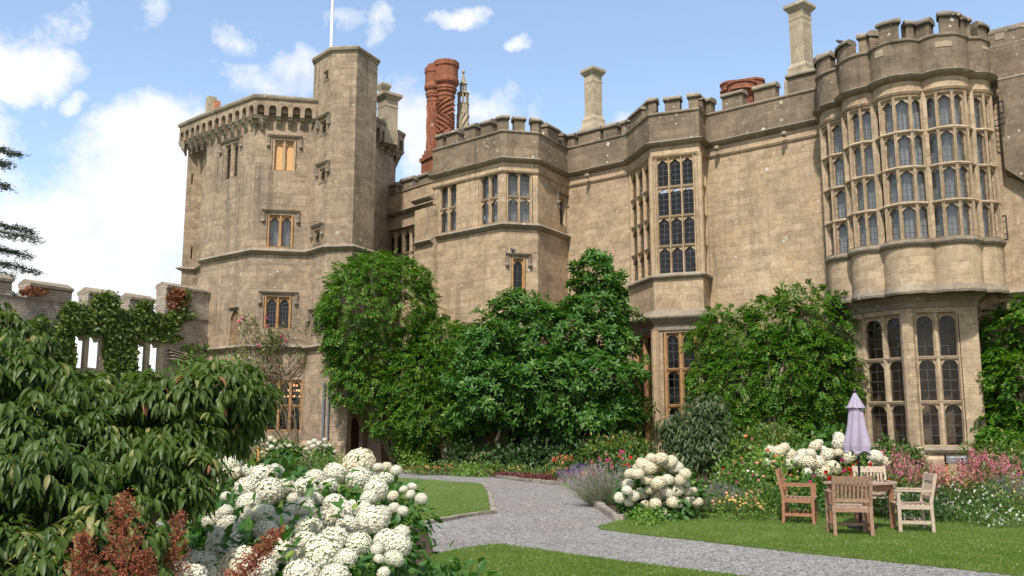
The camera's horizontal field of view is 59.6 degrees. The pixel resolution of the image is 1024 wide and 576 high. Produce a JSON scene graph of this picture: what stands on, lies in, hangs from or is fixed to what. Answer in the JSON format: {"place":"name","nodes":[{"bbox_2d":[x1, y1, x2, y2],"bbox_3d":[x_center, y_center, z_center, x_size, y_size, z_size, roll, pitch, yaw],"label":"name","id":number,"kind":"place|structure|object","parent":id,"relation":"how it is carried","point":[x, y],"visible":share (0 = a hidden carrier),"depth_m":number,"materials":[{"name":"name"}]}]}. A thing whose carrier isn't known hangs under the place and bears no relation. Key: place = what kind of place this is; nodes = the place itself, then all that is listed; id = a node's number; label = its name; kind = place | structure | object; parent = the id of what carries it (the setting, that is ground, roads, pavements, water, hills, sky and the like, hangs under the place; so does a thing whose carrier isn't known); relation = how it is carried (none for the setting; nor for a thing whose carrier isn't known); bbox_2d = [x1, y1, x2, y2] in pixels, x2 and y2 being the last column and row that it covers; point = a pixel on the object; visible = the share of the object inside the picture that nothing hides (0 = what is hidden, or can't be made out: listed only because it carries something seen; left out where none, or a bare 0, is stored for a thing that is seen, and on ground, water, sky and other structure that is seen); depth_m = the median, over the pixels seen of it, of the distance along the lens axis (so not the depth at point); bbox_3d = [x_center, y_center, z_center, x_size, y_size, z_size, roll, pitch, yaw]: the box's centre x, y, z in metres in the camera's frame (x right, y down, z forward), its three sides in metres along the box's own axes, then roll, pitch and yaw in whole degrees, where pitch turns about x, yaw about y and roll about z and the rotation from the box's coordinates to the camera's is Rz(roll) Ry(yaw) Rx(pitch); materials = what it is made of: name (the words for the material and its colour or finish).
{"place":"outdoors","nodes":[
{"label":"outdoors","id":0,"kind":"place"},
{"bbox_2d":[220,478,489,526],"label":"lawn","id":1,"kind":"structure","parent":0,"point":[455,489],"depth_m":21.74,"materials":[{"name":"green plant"}]},
{"bbox_2d":[372,468,609,487],"bbox_3d":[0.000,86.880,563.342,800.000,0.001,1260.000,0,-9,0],"label":"ground","id":2,"kind":"structure","parent":0,"point":[565,484],"depth_m":27.78,"materials":[{"name":"brown soil"}]},
{"bbox_2d":[0,144,46,295],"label":"cedar tree","id":3,"kind":"object","parent":2,"relation":"on","point":[3,185],"visible":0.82,"depth_m":40.78,"materials":[{"name":"green plant"}]},
{"bbox_2d":[0,274,210,416],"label":"ruined wall","id":4,"kind":"structure","parent":2,"relation":"on","point":[51,305],"depth_m":37.33,"materials":[{"name":"stone"}]},
{"bbox_2d":[31,289,193,382],"bbox_3d":[-16.086,2.058,36.279,0.623,3.938,7.371,-5,-10,30],"label":"ivy","id":5,"kind":"object","parent":4,"relation":"attached to","point":[116,330],"visible":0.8,"depth_m":36.10,"materials":[{"name":"green plant"}]},
{"bbox_2d":[18,285,209,354],"bbox_3d":[-15.783,1.054,36.984,0.504,3.020,9.572,-5,-10,30],"label":"creeper","id":6,"kind":"object","parent":4,"relation":"attached to","point":[181,296],"visible":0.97,"depth_m":39.14,"materials":[{"name":"red plant"}]},
{"bbox_2d":[176,45,405,463],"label":"castle tower","id":7,"kind":"structure","parent":2,"relation":"on","point":[287,201],"depth_m":39.65,"materials":[{"name":"stone"}]},
{"bbox_2d":[218,135,242,180],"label":"window","id":8,"kind":"structure","parent":7,"relation":"in","point":[233,165],"depth_m":41.13,"materials":[{"name":"stone"}]},
{"bbox_2d":[226,307,239,345],"bbox_3d":[-12.229,1.728,39.501,0.886,1.727,0.789,0,-9,0],"label":"blocked doorway","id":9,"kind":"structure","parent":7,"relation":"in","point":[232,313],"depth_m":39.66,"materials":[{"name":"stone"}]},
{"bbox_2d":[258,291,297,328],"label":"window","id":10,"kind":"structure","parent":7,"relation":"in","point":[278,300],"depth_m":38.98,"materials":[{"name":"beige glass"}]},
{"bbox_2d":[261,209,299,247],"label":"window","id":11,"kind":"structure","parent":7,"relation":"in","point":[280,229],"depth_m":39.60,"materials":[{"name":"beige glass"}]},
{"bbox_2d":[264,380,302,431],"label":"window","id":12,"kind":"structure","parent":7,"relation":"in","point":[291,383],"depth_m":38.52,"materials":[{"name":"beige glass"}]},
{"bbox_2d":[266,134,302,171],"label":"window","id":13,"kind":"structure","parent":7,"relation":"in","point":[284,153],"depth_m":40.07,"materials":[{"name":"stone"}]},
{"bbox_2d":[309,222,323,245],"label":"window","id":14,"kind":"structure","parent":7,"relation":"in","point":[314,234],"depth_m":39.17,"materials":[{"name":"stone"}]},
{"bbox_2d":[314,159,329,183],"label":"window","id":15,"kind":"structure","parent":7,"relation":"in","point":[320,176],"depth_m":39.32,"materials":[{"name":"stone"}]},
{"bbox_2d":[315,111,330,136],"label":"window","id":16,"kind":"structure","parent":7,"relation":"in","point":[326,122],"depth_m":39.67,"materials":[{"name":"stone"}]},
{"bbox_2d":[350,417,358,450],"bbox_3d":[-6.724,6.409,37.744,0.067,2.120,1.062,-4,-9,25],"label":"door","id":17,"kind":"structure","parent":7,"relation":"in","point":[354,423],"depth_m":37.85,"materials":[{"name":"brown wood"}]},
{"bbox_2d":[401,470,563,484],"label":"stone kerb","id":18,"kind":"structure","parent":2,"relation":"on","point":[532,480],"depth_m":27.60,"materials":[{"name":"beige stone"}]},
{"bbox_2d":[392,461,609,480],"bbox_3d":[-1.879,7.171,35.807,13.669,0.045,19.826,0,-9,0],"label":"flower bed","id":19,"kind":"object","parent":2,"relation":"on","point":[556,479],"depth_m":30.73,"materials":[{"name":"brown soil"}]},
{"bbox_2d":[308,248,445,465],"bbox_3d":[-5.541,2.811,36.951,5.663,9.115,5.153,0,-9,0],"label":"wisteria","id":20,"kind":"object","parent":19,"relation":"on","point":[390,441],"visible":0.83,"depth_m":36.15,"materials":[{"name":"green plant"}]},
{"bbox_2d":[375,313,499,464],"bbox_3d":[-2.884,4.105,36.153,5.354,6.271,3.294,0,-9,0],"label":"wisteria","id":21,"kind":"object","parent":19,"relation":"on","point":[436,432],"visible":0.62,"depth_m":35.40,"materials":[{"name":"green plant"}]},
{"bbox_2d":[406,463,553,479],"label":"red ground cover","id":22,"kind":"object","parent":19,"relation":"on","point":[541,476],"visible":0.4,"depth_m":28.37,"materials":[{"name":"red plant"}]},
{"bbox_2d":[463,454,502,477],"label":"bedding plant","id":23,"kind":"object","parent":19,"relation":"on","point":[486,471],"visible":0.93,"depth_m":29.32,"materials":[{"name":"green plant"}]},
{"bbox_2d":[433,432,606,472],"bbox_3d":[0.358,6.023,32.579,6.585,1.679,3.134,0,-9,0],"label":"green shrub","id":24,"kind":"object","parent":19,"relation":"on","point":[557,447],"visible":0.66,"depth_m":32.10,"materials":[{"name":"green plant"}]},
{"bbox_2d":[433,245,659,458],"bbox_3d":[1.226,2.559,34.125,8.484,8.762,5.688,0,-9,0],"label":"magnolia tree","id":25,"kind":"object","parent":19,"relation":"on","point":[601,406],"visible":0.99,"depth_m":33.16,"materials":[{"name":"green plant"}]},
{"bbox_2d":[386,0,1023,477],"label":"castle range","id":26,"kind":"structure","parent":2,"relation":"on","point":[878,176],"depth_m":33.95,"materials":[{"name":"stone"}]},
{"bbox_2d":[390,226,414,277],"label":"window","id":27,"kind":"structure","parent":26,"relation":"in","point":[402,233],"depth_m":43.20,"materials":[{"name":"stone"}]},
{"bbox_2d":[438,184,457,233],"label":"window","id":28,"kind":"structure","parent":26,"relation":"in","point":[448,203],"depth_m":40.46,"materials":[{"name":"stone"}]},
{"bbox_2d":[478,174,498,225],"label":"window","id":29,"kind":"structure","parent":26,"relation":"in","point":[489,185],"depth_m":38.83,"materials":[{"name":"stone"}]},
{"bbox_2d":[505,253,531,290],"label":"window","id":30,"kind":"structure","parent":26,"relation":"in","point":[513,261],"depth_m":37.74,"materials":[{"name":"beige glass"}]},
{"bbox_2d":[506,173,532,222],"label":"window","id":31,"kind":"structure","parent":26,"relation":"in","point":[519,196],"depth_m":38.46,"materials":[{"name":"stone"}]},
{"bbox_2d":[557,191,568,226],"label":"window","id":32,"kind":"structure","parent":26,"relation":"in","point":[562,203],"depth_m":40.45,"materials":[{"name":"stone"}]},
{"bbox_2d":[629,161,650,282],"bbox_3d":[5.431,-2.662,37.148,0.256,4.880,2.207,2,-9,-14],"label":"window","id":33,"kind":"structure","parent":26,"relation":"in","point":[636,248],"depth_m":37.38,"materials":[{"name":"stone"}]},
{"bbox_2d":[634,335,652,441],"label":"window","id":34,"kind":"structure","parent":26,"relation":"in","point":[646,346],"depth_m":36.20,"materials":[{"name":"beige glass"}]},
{"bbox_2d":[655,154,697,273],"bbox_3d":[6.564,-2.888,35.649,1.592,4.880,0.256,-4,-9,23],"label":"window","id":35,"kind":"structure","parent":26,"relation":"in","point":[681,187],"depth_m":35.63,"materials":[{"name":"stone"}]},
{"bbox_2d":[663,332,698,422],"bbox_3d":[6.598,3.855,34.660,1.352,4.290,0.256,-4,-9,23],"label":"window","id":36,"kind":"structure","parent":26,"relation":"in","point":[681,370],"depth_m":34.76,"materials":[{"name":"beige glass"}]},
{"bbox_2d":[702,156,709,273],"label":"window","id":37,"kind":"structure","parent":26,"relation":"in","point":[706,239],"depth_m":35.77,"materials":[{"name":"stone"}]},
{"bbox_2d":[819,121,847,257],"bbox_3d":[11.551,-3.513,32.046,0.866,5.180,2.013,-1,-9,7],"label":"window","id":38,"kind":"structure","parent":26,"relation":"in","point":[835,222],"depth_m":31.61,"materials":[{"name":"stone"}]},
{"bbox_2d":[841,108,878,250],"bbox_3d":[11.832,-3.752,30.463,0.794,5.180,1.632,3,-9,-21],"label":"window","id":39,"kind":"structure","parent":26,"relation":"in","point":[856,124],"depth_m":30.22,"materials":[{"name":"stone"}]},
{"bbox_2d":[861,315,906,445],"bbox_3d":[12.434,3.078,29.550,0.256,4.340,1.664,5,-10,-30],"label":"window","id":40,"kind":"structure","parent":26,"relation":"in","point":[889,405],"depth_m":29.71,"materials":[{"name":"stone"}]},
{"bbox_2d":[873,95,930,243],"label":"window","id":41,"kind":"structure","parent":26,"relation":"in","point":[904,209],"depth_m":29.07,"materials":[{"name":"stone"}]},
{"bbox_2d":[914,312,966,446],"bbox_3d":[13.678,2.934,28.598,1.351,4.340,0.256,-2,-9,13],"label":"window","id":42,"kind":"structure","parent":26,"relation":"in","point":[940,404],"depth_m":28.53,"materials":[{"name":"stone"}]},
{"bbox_2d":[925,89,981,238],"bbox_3d":[14.173,-4.031,28.617,1.697,5.180,0.817,-1,-9,7],"label":"window","id":43,"kind":"structure","parent":26,"relation":"in","point":[951,166],"depth_m":28.50,"materials":[{"name":"stone"}]},
{"bbox_2d":[973,93,1003,239],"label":"window","id":44,"kind":"structure","parent":26,"relation":"in","point":[983,108],"depth_m":28.73,"materials":[{"name":"stone"}]},
{"bbox_2d":[587,464,1016,515],"bbox_3d":[7.854,5.928,27.630,18.849,0.060,25.213,-6,-11,36],"label":"flower bed","id":45,"kind":"object","parent":2,"relation":"on","point":[615,509],"visible":0.06,"depth_m":23.86,"materials":[{"name":"plant"}]},
{"bbox_2d":[555,460,630,504],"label":"lavender","id":46,"kind":"object","parent":45,"relation":"on","point":[602,492],"visible":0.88,"depth_m":18.91,"materials":[{"name":"purple plant"}]},
{"bbox_2d":[576,447,629,491],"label":"green shrub","id":47,"kind":"object","parent":45,"relation":"on","point":[606,467],"visible":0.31,"depth_m":21.83,"materials":[{"name":"green plant"}]},
{"bbox_2d":[574,429,661,470],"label":"green shrub","id":48,"kind":"object","parent":45,"relation":"on","point":[633,446],"visible":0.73,"depth_m":30.30,"materials":[{"name":"green plant"}]},
{"bbox_2d":[597,447,640,490],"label":"rose bush","id":49,"kind":"object","parent":45,"relation":"on","point":[623,461],"visible":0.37,"depth_m":21.11,"materials":[{"name":"green plant"}]},
{"bbox_2d":[648,387,751,478],"bbox_3d":[4.735,4.119,24.573,2.352,2.741,3.922,2,-9,-13],"label":"dogwood tree","id":50,"kind":"object","parent":45,"relation":"on","point":[693,444],"visible":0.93,"depth_m":23.55,"materials":[{"name":"green plant"}]},
{"bbox_2d":[695,456,776,512],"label":"herbaceous plant","id":51,"kind":"object","parent":45,"relation":"on","point":[743,476],"visible":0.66,"depth_m":17.56,"materials":[{"name":"green plant"}]},
{"bbox_2d":[707,433,795,507],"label":"rose bush","id":52,"kind":"object","parent":45,"relation":"on","point":[731,443],"visible":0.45,"depth_m":18.60,"materials":[{"name":"green plant"}]},
{"bbox_2d":[701,417,824,485],"bbox_3d":[6.906,4.491,24.193,3.755,2.036,2.155,-6,-10,33],"label":"green shrub","id":53,"kind":"object","parent":45,"relation":"on","point":[764,436],"visible":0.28,"depth_m":24.07,"materials":[{"name":"green plant"}]},
{"bbox_2d":[678,279,876,455],"bbox_3d":[9.229,3.147,31.747,6.796,6.860,3.740,-5,-10,30],"label":"wisteria","id":54,"kind":"object","parent":45,"relation":"on","point":[776,401],"visible":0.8,"depth_m":31.12,"materials":[{"name":"green plant"}]},
{"bbox_2d":[737,446,820,509],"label":"herbaceous plant","id":55,"kind":"object","parent":45,"relation":"on","point":[775,461],"visible":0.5,"depth_m":18.15,"materials":[{"name":"green plant"}]},
{"bbox_2d":[744,422,914,508],"bbox_3d":[6.625,3.826,19.157,3.410,1.890,2.857,7,-11,-40],"label":"hydrangea","id":56,"kind":"object","parent":45,"relation":"on","point":[815,455],"visible":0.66,"depth_m":18.61,"materials":[{"name":"beige plant"}]},
{"bbox_2d":[847,443,920,504],"bbox_3d":[7.875,3.911,18.527,1.759,1.371,1.584,5,-10,-29],"label":"valerian","id":57,"kind":"object","parent":45,"relation":"on","point":[893,460],"visible":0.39,"depth_m":18.36,"materials":[{"name":"pink plant"}]},
{"bbox_2d":[873,433,932,484],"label":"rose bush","id":58,"kind":"object","parent":45,"relation":"on","point":[914,456],"visible":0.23,"depth_m":24.29,"materials":[{"name":"green plant"}]},
{"bbox_2d":[885,452,962,505],"bbox_3d":[8.195,3.942,18.050,1.709,1.232,1.852,0,-9,0],"label":"valerian","id":59,"kind":"object","parent":45,"relation":"on","point":[919,471],"visible":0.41,"depth_m":17.91,"materials":[{"name":"pink plant"}]},
{"bbox_2d":[954,432,1023,483],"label":"green shrub","id":60,"kind":"object","parent":45,"relation":"on","point":[1009,452],"visible":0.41,"depth_m":24.99,"materials":[{"name":"green plant"}]},
{"bbox_2d":[970,294,1023,479],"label":"wisteria","id":61,"kind":"object","parent":45,"relation":"on","point":[1007,405],"visible":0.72,"depth_m":27.89,"materials":[{"name":"green plant"}]},
{"bbox_2d":[0,0,1023,370],"label":"sky","id":62,"kind":"structure","parent":0,"point":[98,93],"materials":[{"name":"blue"}]},
{"bbox_2d":[436,544,722,575],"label":"lawn","id":63,"kind":"structure","parent":0,"point":[542,559],"depth_m":11.31,"materials":[{"name":"green plant"}]},
{"bbox_2d":[149,447,501,575],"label":"hydrangea","id":64,"kind":"object","parent":63,"relation":"on","point":[331,530],"visible":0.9,"depth_m":5.62,"materials":[{"name":"white plant"}]},
{"bbox_2d":[156,472,1012,575],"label":"gravel path","id":65,"kind":"structure","parent":0,"point":[543,502],"depth_m":13.45,"materials":[{"name":"grey gravel"}]},
{"bbox_2d":[62,528,110,575],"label":"astilbe","id":66,"kind":"object","parent":65,"relation":"on","point":[81,537],"visible":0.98,"depth_m":3.09,"materials":[{"name":"brown plant"}]},
{"bbox_2d":[94,488,158,575],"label":"astilbe","id":67,"kind":"object","parent":65,"relation":"on","point":[121,533],"visible":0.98,"depth_m":3.10,"materials":[{"name":"brown plant"}]},
{"bbox_2d":[126,545,157,575],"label":"astilbe","id":68,"kind":"object","parent":65,"relation":"on","point":[142,570],"visible":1,"depth_m":3.09,"materials":[{"name":"brown plant"}]},
{"bbox_2d":[0,301,287,575],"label":"dogwood shrub","id":69,"kind":"object","parent":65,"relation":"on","point":[77,454],"visible":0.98,"depth_m":4.16,"materials":[{"name":"green plant"}]},
{"bbox_2d":[159,510,194,575],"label":"astilbe","id":70,"kind":"object","parent":65,"relation":"on","point":[173,552],"visible":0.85,"depth_m":3.87,"materials":[{"name":"brown plant"}]},
{"bbox_2d":[216,524,285,575],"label":"astilbe","id":71,"kind":"object","parent":65,"relation":"on","point":[254,559],"visible":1,"depth_m":3.09,"materials":[{"name":"brown plant"}]},
{"bbox_2d":[183,526,432,573],"bbox_3d":[-4.800,3.575,12.070,8.853,0.065,13.360,7,-11,-39],"label":"flower bed","id":72,"kind":"object","parent":65,"relation":"on","point":[427,548],"visible":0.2,"depth_m":12.63,"materials":[{"name":"plant"}]},
{"bbox_2d":[393,449,432,473],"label":"bedding plant","id":73,"kind":"object","parent":65,"relation":"on","point":[412,464],"visible":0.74,"depth_m":31.63,"materials":[{"name":"green plant"}]},
{"bbox_2d":[424,482,496,524],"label":"stone kerb","id":74,"kind":"structure","parent":65,"relation":"on","point":[492,510],"depth_m":17.18,"materials":[{"name":"beige stone"}]},
{"bbox_2d":[572,485,631,520],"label":"stone kerb","id":75,"kind":"structure","parent":65,"relation":"on","point":[606,510],"depth_m":16.98,"materials":[{"name":"beige stone"}]},
{"bbox_2d":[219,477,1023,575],"bbox_3d":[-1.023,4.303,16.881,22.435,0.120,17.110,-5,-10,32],"label":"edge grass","id":76,"kind":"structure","parent":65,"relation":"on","point":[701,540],"depth_m":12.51,"materials":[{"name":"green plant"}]},
{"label":"flower bed","id":77,"kind":"structure","parent":65,"relation":"on","visible":0},
{"bbox_2d":[156,348,285,452],"bbox_3d":[-8.111,3.912,26.664,3.992,3.789,8.533,0,-9,0],"label":"shrub","id":78,"kind":"object","parent":77,"relation":"on","point":[193,359],"visible":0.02,"depth_m":23.78,"materials":[{"name":"green plant"}]},
{"bbox_2d":[223,310,309,454],"bbox_3d":[-10.215,4.277,38.239,4.841,6.781,1.450,0,-9,0],"label":"climbing rose","id":79,"kind":"object","parent":77,"relation":"on","point":[270,364],"visible":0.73,"depth_m":38.35,"materials":[{"name":"green plant"}]},
{"bbox_2d":[253,433,309,465],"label":"hydrangea","id":80,"kind":"object","parent":77,"relation":"on","point":[282,450],"visible":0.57,"depth_m":32.48,"materials":[{"name":"beige plant"}]},
{"bbox_2d":[224,450,349,483],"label":"hedge","id":81,"kind":"object","parent":77,"relation":"on","point":[320,465],"visible":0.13,"depth_m":25.92,"materials":[{"name":"green plant"}]},
{"bbox_2d":[302,438,342,462],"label":"hydrangea","id":82,"kind":"object","parent":77,"relation":"on","point":[312,443],"visible":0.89,"depth_m":32.91,"materials":[{"name":"white plant"}]},
{"bbox_2d":[224,477,1023,575],"bbox_3d":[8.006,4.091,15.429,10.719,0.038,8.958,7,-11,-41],"label":"lawn","id":83,"kind":"structure","parent":0,"point":[840,555],"depth_m":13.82,"materials":[{"name":"green plant"}]},
{"bbox_2d":[616,501,667,526],"bbox_3d":[2.264,3.877,15.301,0.790,0.478,0.805,-7,-11,39],"label":"euphorbia","id":84,"kind":"object","parent":83,"relation":"on","point":[648,519],"visible":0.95,"depth_m":15.21,"materials":[{"name":"green plant"}]},
{"bbox_2d":[609,452,718,522],"bbox_3d":[2.724,3.695,16.427,1.819,1.345,1.643,6,-10,-34],"label":"hydrangea","id":85,"kind":"object","parent":83,"relation":"on","point":[646,487],"visible":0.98,"depth_m":16.15,"materials":[{"name":"beige plant"}]},
{"bbox_2d":[700,480,745,512],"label":"lavender","id":86,"kind":"object","parent":83,"relation":"on","point":[710,500],"visible":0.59,"depth_m":17.29,"materials":[{"name":"green plant"}]},
{"bbox_2d":[701,489,773,520],"bbox_3d":[4.103,3.926,16.168,1.270,0.621,1.236,2,-9,-15],"label":"alstroemeria","id":87,"kind":"object","parent":83,"relation":"on","point":[732,499],"visible":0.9,"depth_m":16.12,"materials":[{"name":"green plant"}]},
{"bbox_2d":[732,470,811,520],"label":"herbaceous plant","id":88,"kind":"object","parent":83,"relation":"on","point":[763,502],"visible":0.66,"depth_m":16.41,"materials":[{"name":"green plant"}]},
{"bbox_2d":[775,468,817,524],"bbox_3d":[5.011,3.646,15.700,0.655,0.910,0.615,-3,-9,22],"label":"garden armchair","id":89,"kind":"object","parent":83,"relation":"on","point":[787,499],"visible":0.99,"depth_m":15.51,"materials":[{"name":"brown wood"}]},
{"bbox_2d":[753,469,852,517],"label":"herbaceous plant","id":90,"kind":"object","parent":83,"relation":"on","point":[808,488],"visible":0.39,"depth_m":16.72,"materials":[{"name":"green plant"}]},
{"bbox_2d":[823,475,874,535],"bbox_3d":[5.280,3.390,14.009,0.615,0.910,0.655,-1,-9,8],"label":"garden armchair","id":91,"kind":"object","parent":83,"relation":"on","point":[834,507],"visible":0.98,"depth_m":13.79,"materials":[{"name":"brown wood"}]},
{"bbox_2d":[810,453,902,515],"bbox_3d":[6.676,3.752,17.239,1.851,1.369,1.656,-3,-9,21],"label":"dahlia","id":92,"kind":"object","parent":83,"relation":"on","point":[843,471],"visible":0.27,"depth_m":17.19,"materials":[{"name":"green plant"}]},
{"bbox_2d":[823,481,896,530],"bbox_3d":[5.784,3.592,14.803,0.830,0.739,0.820,6,-10,-33],"label":"garden table","id":93,"kind":"object","parent":83,"relation":"on","point":[882,486],"visible":0.45,"depth_m":14.67,"materials":[{"name":"brown wood"}]},
{"bbox_2d":[843,389,877,528],"bbox_3d":[5.784,2.832,14.918,0.480,2.284,0.480,0,-9,0],"label":"parasol","id":94,"kind":"object","parent":83,"relation":"on","point":[857,442],"visible":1,"depth_m":14.88,"materials":[{"name":"fabric"}]},
{"bbox_2d":[852,466,896,515],"bbox_3d":[6.727,3.782,16.601,0.615,0.910,0.655,-1,-9,8],"label":"garden armchair","id":95,"kind":"object","parent":83,"relation":"on","point":[880,469],"visible":0.38,"depth_m":16.89,"materials":[{"name":"brown wood"}]},
{"bbox_2d":[873,468,919,514],"bbox_3d":[7.188,3.906,17.043,1.364,0.986,1.224,4,-9,-25],"label":"dahlia","id":96,"kind":"object","parent":83,"relation":"on","point":[896,485],"visible":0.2,"depth_m":16.89,"materials":[{"name":"green plant"}]},
{"bbox_2d":[887,472,936,531],"bbox_3d":[6.507,3.467,14.515,0.655,0.910,0.615,-2,-9,10],"label":"garden armchair","id":97,"kind":"object","parent":83,"relation":"on","point":[927,489],"visible":0.98,"depth_m":14.27,"materials":[{"name":"brown wood"}]},
{"bbox_2d":[873,478,955,522],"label":"green shrub","id":98,"kind":"object","parent":83,"relation":"on","point":[916,511],"visible":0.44,"depth_m":15.91,"materials":[{"name":"green plant"}]},
{"bbox_2d":[895,477,1004,522],"bbox_3d":[7.860,3.849,16.192,2.042,0.821,1.899,0,-9,0],"label":"scabious","id":99,"kind":"object","parent":83,"relation":"on","point":[984,499],"visible":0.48,"depth_m":16.03,"materials":[{"name":"green plant"}]},
{"bbox_2d":[913,460,1004,514],"bbox_3d":[8.725,3.899,17.488,1.664,1.165,1.550,-7,-11,37],"label":"valerian","id":100,"kind":"object","parent":83,"relation":"on","point":[957,479],"visible":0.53,"depth_m":17.32,"materials":[{"name":"pink plant"}]},
{"bbox_2d":[928,483,1023,520],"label":"scabious","id":101,"kind":"object","parent":83,"relation":"on","point":[988,495],"visible":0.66,"depth_m":16.05,"materials":[{"name":"green plant"}]},
{"bbox_2d":[945,446,1023,514],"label":"valerian","id":102,"kind":"object","parent":83,"relation":"on","point":[992,465],"visible":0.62,"depth_m":17.31,"materials":[{"name":"pink plant"}]},
{"bbox_2d":[954,500,1023,527],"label":"scabious","id":103,"kind":"object","parent":83,"relation":"on","point":[993,522],"visible":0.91,"depth_m":15.22,"materials":[{"name":"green plant"}]},
{"bbox_2d":[972,472,1023,514],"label":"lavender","id":104,"kind":"object","parent":83,"relation":"on","point":[1016,498],"visible":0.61,"depth_m":16.89,"materials":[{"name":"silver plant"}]},
{"bbox_2d":[987,468,1023,517],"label":"scabious","id":105,"kind":"object","parent":83,"relation":"on","point":[1015,491],"visible":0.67,"depth_m":16.44,"materials":[{"name":"green plant"}]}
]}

